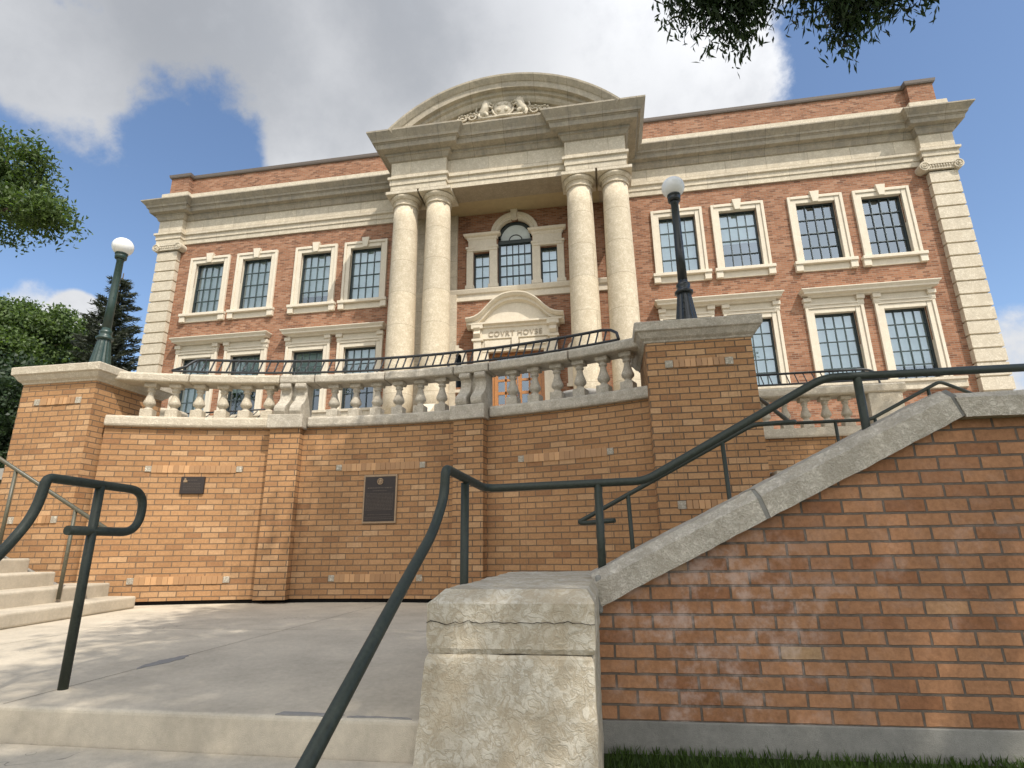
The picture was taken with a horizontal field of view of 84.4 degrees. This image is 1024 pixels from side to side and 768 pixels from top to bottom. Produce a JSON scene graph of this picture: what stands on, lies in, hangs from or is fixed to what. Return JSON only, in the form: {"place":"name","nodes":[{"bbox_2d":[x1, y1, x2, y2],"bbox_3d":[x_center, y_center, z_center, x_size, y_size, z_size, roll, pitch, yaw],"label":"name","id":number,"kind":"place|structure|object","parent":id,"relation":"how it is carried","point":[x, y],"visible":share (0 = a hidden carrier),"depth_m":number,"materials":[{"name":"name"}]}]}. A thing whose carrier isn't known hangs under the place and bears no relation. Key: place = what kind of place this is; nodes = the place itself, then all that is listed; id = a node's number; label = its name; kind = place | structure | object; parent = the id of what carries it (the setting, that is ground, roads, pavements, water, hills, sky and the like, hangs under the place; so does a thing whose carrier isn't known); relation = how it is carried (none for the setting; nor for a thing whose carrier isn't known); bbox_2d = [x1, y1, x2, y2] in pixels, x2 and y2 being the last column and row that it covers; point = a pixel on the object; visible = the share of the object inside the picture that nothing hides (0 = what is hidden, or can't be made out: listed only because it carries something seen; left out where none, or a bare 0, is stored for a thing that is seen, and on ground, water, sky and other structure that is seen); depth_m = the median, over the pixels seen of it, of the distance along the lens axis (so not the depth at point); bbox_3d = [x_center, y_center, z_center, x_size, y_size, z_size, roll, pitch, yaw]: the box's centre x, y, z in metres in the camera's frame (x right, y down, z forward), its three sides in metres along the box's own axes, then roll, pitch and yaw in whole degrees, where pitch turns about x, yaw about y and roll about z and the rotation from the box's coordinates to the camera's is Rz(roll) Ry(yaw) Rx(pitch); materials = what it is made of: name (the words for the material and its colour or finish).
{"place":"outdoors","nodes":[
{"label":"outdoors","id":0,"kind":"place"},
{"bbox_2d":[0,468,3,483],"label":"terrace floor","id":1,"kind":"structure","parent":0,"point":[1,471],"depth_m":10.57,"materials":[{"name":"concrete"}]},
{"bbox_2d":[159,408,187,416],"bbox_3d":[-6.922,1.094,11.011,0.920,1.100,0.920,-3,-16,9],"label":"planter","id":2,"kind":"object","parent":1,"relation":"on","point":[162,412],"visible":0.04,"depth_m":10.82,"materials":[{"name":"stone"}]},
{"bbox_2d":[136,72,1015,428],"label":"courthouse","id":3,"kind":"structure","parent":1,"relation":"on","point":[828,232],"depth_m":19.30,"materials":[{"name":"red brick"}]},
{"bbox_2d":[167,343,219,416],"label":"window","id":4,"kind":"structure","parent":3,"relation":"in","point":[210,351],"depth_m":21.26,"materials":[{"name":"stone"}]},
{"bbox_2d":[178,253,230,323],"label":"window","id":5,"kind":"structure","parent":3,"relation":"in","point":[211,297],"depth_m":22.24,"materials":[{"name":"stone"}]},
{"bbox_2d":[216,339,269,414],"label":"window","id":6,"kind":"structure","parent":3,"relation":"in","point":[257,350],"depth_m":20.98,"materials":[{"name":"stone"}]},
{"bbox_2d":[226,248,278,319],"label":"window","id":7,"kind":"structure","parent":3,"relation":"in","point":[260,278],"depth_m":21.94,"materials":[{"name":"stone"}]},
{"bbox_2d":[280,334,331,409],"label":"window","id":8,"kind":"structure","parent":3,"relation":"in","point":[316,347],"depth_m":20.62,"materials":[{"name":"stone"}]},
{"bbox_2d":[286,242,337,314],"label":"window","id":9,"kind":"structure","parent":3,"relation":"in","point":[317,278],"depth_m":21.57,"materials":[{"name":"stone"}]},
{"bbox_2d":[335,330,384,408],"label":"window","id":10,"kind":"structure","parent":3,"relation":"in","point":[369,344],"depth_m":20.31,"materials":[{"name":"stone"}]},
{"bbox_2d":[337,237,387,310],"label":"window","id":11,"kind":"structure","parent":3,"relation":"in","point":[363,286],"depth_m":21.24,"materials":[{"name":"stone"}]},
{"bbox_2d":[455,345,466,392],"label":"niche window","id":12,"kind":"structure","parent":3,"relation":"in","point":[460,357],"depth_m":19.46,"materials":[{"name":"stone"}]},
{"bbox_2d":[474,253,488,287],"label":"side window","id":13,"kind":"structure","parent":3,"relation":"in","point":[481,261],"depth_m":20.58,"materials":[{"name":"glass"}]},
{"bbox_2d":[463,209,565,288],"bbox_3d":[0.115,-4.886,20.421,3.734,3.045,0.657,-3,-16,9],"label":"arched window","id":14,"kind":"structure","parent":3,"relation":"in","point":[518,257],"depth_m":20.44,"materials":[{"name":"stone"}]},
{"bbox_2d":[490,352,544,405],"bbox_3d":[0.198,0.272,19.048,1.900,2.740,0.160,-3,-16,9],"label":"door","id":15,"kind":"structure","parent":3,"relation":"in","point":[541,378],"depth_m":19.11,"materials":[{"name":"orange wood"}]},
{"bbox_2d":[541,247,557,282],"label":"side window","id":16,"kind":"structure","parent":3,"relation":"in","point":[549,263],"depth_m":20.19,"materials":[{"name":"glass"}]},
{"bbox_2d":[567,343,573,386],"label":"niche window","id":17,"kind":"structure","parent":3,"relation":"in","point":[570,369],"depth_m":18.64,"materials":[{"name":"stone"}]},
{"bbox_2d":[650,205,711,284],"bbox_3d":[5.719,-4.776,19.393,1.900,2.880,0.460,-3,-16,9],"label":"window","id":18,"kind":"structure","parent":3,"relation":"in","point":[695,251],"depth_m":19.45,"materials":[{"name":"stone"}]},
{"bbox_2d":[658,305,714,320],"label":"window","id":19,"kind":"structure","parent":3,"relation":"in","point":[708,311],"depth_m":18.54,"materials":[{"name":"stone"}]},
{"bbox_2d":[710,198,776,278],"bbox_3d":[7.702,-4.891,19.080,1.900,2.880,0.460,-3,-16,9],"label":"window","id":20,"kind":"structure","parent":3,"relation":"in","point":[737,227],"depth_m":19.16,"materials":[{"name":"stone"}]},
{"bbox_2d":[721,300,790,384],"bbox_3d":[7.750,-1.222,18.037,1.800,2.810,0.450,-3,-16,9],"label":"window","id":21,"kind":"structure","parent":3,"relation":"in","point":[768,359],"depth_m":18.08,"materials":[{"name":"stone"}]},
{"bbox_2d":[786,190,858,272],"bbox_3d":[10.140,-5.045,18.652,1.900,2.880,0.370,-3,-16,9],"label":"window","id":22,"kind":"structure","parent":3,"relation":"in","point":[847,260],"depth_m":18.60,"materials":[{"name":"stone"}]},
{"bbox_2d":[802,294,876,377],"bbox_3d":[10.195,-1.364,17.651,1.800,2.810,0.450,-3,-16,9],"label":"window","id":23,"kind":"structure","parent":3,"relation":"in","point":[835,344],"depth_m":17.76,"materials":[{"name":"stone"}]},
{"bbox_2d":[851,183,928,266],"bbox_3d":[12.142,-5.161,18.337,1.900,2.880,0.370,-3,-16,9],"label":"window","id":24,"kind":"structure","parent":3,"relation":"in","point":[915,254],"depth_m":18.28,"materials":[{"name":"stone"}]},
{"bbox_2d":[870,288,952,378],"bbox_3d":[12.197,-1.480,17.336,1.800,2.810,0.450,-3,-16,9],"label":"window","id":25,"kind":"structure","parent":3,"relation":"in","point":[905,335],"depth_m":17.43,"materials":[{"name":"stone"}]},
{"bbox_2d":[564,388,595,396],"bbox_3d":[1.300,0.729,10.106,0.920,1.100,0.920,-3,-16,9],"label":"planter","id":26,"kind":"object","parent":1,"relation":"on","point":[568,393],"visible":0.04,"depth_m":9.88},
{"bbox_2d":[764,425,861,471],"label":"terrace wall","id":27,"kind":"structure","parent":1,"relation":"on","point":[786,448],"depth_m":8.22,"materials":[{"name":"brick"}]},
{"bbox_2d":[758,382,906,428],"bbox_3d":[4.282,0.376,8.504,2.960,0.605,0.345,-3,-16,9],"label":"stone balustrade","id":28,"kind":"object","parent":27,"relation":"on","point":[879,397],"visible":0.45,"depth_m":8.34,"materials":[{"name":"stone"}]},
{"bbox_2d":[756,368,887,386],"bbox_3d":[4.280,-0.042,8.723,2.736,0.330,0.194,-3,-16,9],"label":"guard railing","id":29,"kind":"object","parent":28,"relation":"on","point":[820,372],"visible":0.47,"depth_m":8.69,"materials":[{"name":"black metal"}]},
{"bbox_2d":[0,602,428,763],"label":"landing","id":30,"kind":"object","parent":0,"point":[258,679],"visible":0.57,"depth_m":2.82,"materials":[{"name":"concrete"}]},
{"bbox_2d":[0,556,135,629],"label":"staircase","id":31,"kind":"structure","parent":30,"relation":"on","point":[27,596],"depth_m":5.70,"materials":[{"name":"concrete"}]},
{"bbox_2d":[0,456,106,598],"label":"handrail","id":32,"kind":"object","parent":31,"relation":"on","point":[76,509],"visible":0.83,"depth_m":6.03,"materials":[{"name":"black metal"}]},
{"bbox_2d":[0,474,146,690],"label":"handrail","id":33,"kind":"object","parent":30,"relation":"on","point":[92,530],"visible":1,"depth_m":2.78,"materials":[{"name":"black metal"}]},
{"bbox_2d":[0,361,172,583],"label":"brick pier","id":34,"kind":"structure","parent":30,"relation":"on","point":[64,410],"depth_m":6.96,"materials":[{"name":"brick"}]},
{"bbox_2d":[89,237,133,364],"bbox_3d":[-5.694,-1.096,8.025,0.360,2.169,0.360,-3,-16,9],"label":"lamp post","id":35,"kind":"object","parent":34,"relation":"on","point":[123,249],"visible":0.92,"depth_m":7.99,"materials":[{"name":"green metal"}]},
{"bbox_2d":[75,385,658,605],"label":"retaining wall","id":36,"kind":"structure","parent":30,"relation":"on","point":[272,513],"depth_m":6.86,"materials":[{"name":"brick"}]},
{"bbox_2d":[179,477,205,493],"bbox_3d":[-4.017,1.273,7.101,0.284,0.215,0.046,1,-16,-7],"label":"bronze plaque","id":37,"kind":"object","parent":36,"relation":"attached to","point":[192,485],"visible":1,"depth_m":7.09,"materials":[{"name":"brown metal"}]},
{"bbox_2d":[114,338,637,417],"bbox_3d":[-1.706,0.047,7.175,6.998,0.585,1.041,-3,-16,9],"label":"stone balustrade","id":38,"kind":"object","parent":36,"relation":"on","point":[475,379],"visible":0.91,"depth_m":7.37,"materials":[{"name":"stone"}]},
{"bbox_2d":[171,329,619,374],"bbox_3d":[-1.620,-0.325,7.537,6.009,0.340,0.744,-3,-16,9],"label":"guard railing","id":39,"kind":"object","parent":38,"relation":"on","point":[178,369],"visible":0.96,"depth_m":7.75,"materials":[{"name":"black metal"}]},
{"bbox_2d":[362,474,397,523],"bbox_3d":[-1.638,1.423,7.008,0.440,0.595,0.045,-3,-16,9],"label":"bronze plaque","id":40,"kind":"object","parent":36,"relation":"attached to","point":[380,492],"visible":1,"depth_m":6.99,"materials":[{"name":"brown metal"}]},
{"bbox_2d":[630,313,769,534],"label":"brick pier","id":41,"kind":"structure","parent":30,"relation":"on","point":[698,377],"depth_m":5.77,"materials":[{"name":"brick"}]},
{"bbox_2d":[661,176,696,318],"bbox_3d":[2.025,-1.543,6.809,0.360,2.169,0.360,-3,-16,9],"label":"lamp post","id":42,"kind":"object","parent":41,"relation":"on","point":[672,188],"visible":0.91,"depth_m":6.78,"materials":[{"name":"black metal"}]},
{"bbox_2d":[770,470,781,476],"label":"staircase","id":43,"kind":"structure","parent":30,"relation":"on","point":[773,473],"depth_m":5.53,"materials":[{"name":"concrete"}]},
{"bbox_2d":[578,397,796,549],"bbox_3d":[2.146,0.817,5.425,2.888,2.359,1.370,10,-19,-34],"label":"handrail","id":44,"kind":"object","parent":43,"relation":"on","point":[584,520],"visible":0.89,"depth_m":4.99,"materials":[{"name":"black metal"}]},
{"bbox_2d":[773,381,972,441],"bbox_3d":[4.085,0.623,6.490,2.650,1.268,0.039,-3,-16,9],"label":"handrail","id":45,"kind":"object","parent":43,"relation":"on","point":[890,408],"visible":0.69,"depth_m":6.52,"materials":[{"name":"black metal"}]},
{"bbox_2d":[187,408,273,417],"bbox_3d":[-6.176,1.214,11.843,2.800,1.308,0.129,-3,-16,9],"label":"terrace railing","id":46,"kind":"object","parent":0,"point":[256,410],"visible":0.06,"depth_m":11.90,"materials":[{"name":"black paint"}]},
{"bbox_2d":[0,0,1023,389],"label":"sky","id":47,"kind":"structure","parent":0,"point":[130,95],"materials":[{"name":"blue"}]},
{"bbox_2d":[604,743,1023,767],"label":"lawn bank","id":48,"kind":"structure","parent":0,"point":[690,762],"depth_m":2.54,"materials":[{"name":"green plant"}]},
{"bbox_2d":[651,0,939,77],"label":"shade tree","id":49,"kind":"object","parent":48,"relation":"on","point":[847,15],"visible":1,"depth_m":6.06,"materials":[{"name":"green plant"}]},
{"bbox_2d":[590,390,1023,766],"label":"stair wall","id":50,"kind":"structure","parent":48,"relation":"on","point":[859,591],"depth_m":2.74,"materials":[{"name":"brown brick"}]},
{"bbox_2d":[295,363,1023,767],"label":"handrail","id":51,"kind":"object","parent":50,"relation":"attached to","point":[331,719],"visible":0.94,"depth_m":3.05,"materials":[{"name":"black metal"}]},
{"bbox_3d":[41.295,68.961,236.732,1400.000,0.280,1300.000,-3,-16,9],"label":"lawn","id":52,"kind":"structure","parent":0,"visible":0},
{"bbox_2d":[0,350,51,467],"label":"dark tree","id":53,"kind":"object","parent":52,"relation":"on","point":[11,388],"visible":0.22,"depth_m":25.03,"materials":[{"name":"green plant"}]},
{"bbox_2d":[5,300,61,362],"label":"broadleaf tree","id":54,"kind":"object","parent":52,"relation":"on","point":[41,340],"visible":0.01,"depth_m":45.28,"materials":[{"name":"green plant"}]},
{"bbox_2d":[0,121,92,257],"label":"broadleaf tree","id":55,"kind":"object","parent":52,"relation":"on","point":[39,208],"visible":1,"depth_m":14.34,"materials":[{"name":"green plant"}]},
{"bbox_2d":[0,293,122,365],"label":"broadleaf tree","id":56,"kind":"object","parent":52,"relation":"on","point":[18,318],"visible":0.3,"depth_m":41.12,"materials":[{"name":"green plant"}]},
{"bbox_2d":[67,273,143,371],"bbox_3d":[-27.953,2.089,38.177,9.574,20.900,8.956,5,-17,-20],"label":"spruce tree","id":57,"kind":"object","parent":52,"relation":"on","point":[122,333],"visible":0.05,"depth_m":39.20,"materials":[{"name":"green plant"}]},
{"bbox_2d":[0,743,418,767],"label":"staircase","id":58,"kind":"structure","parent":52,"relation":"on","point":[25,756],"depth_m":2.14,"materials":[{"name":"concrete"}]},
{"bbox_2d":[413,571,603,767],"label":"stone pedestal","id":59,"kind":"object","parent":52,"relation":"on","point":[512,673],"visible":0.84,"depth_m":2.10,"materials":[{"name":"stone"}]}
]}

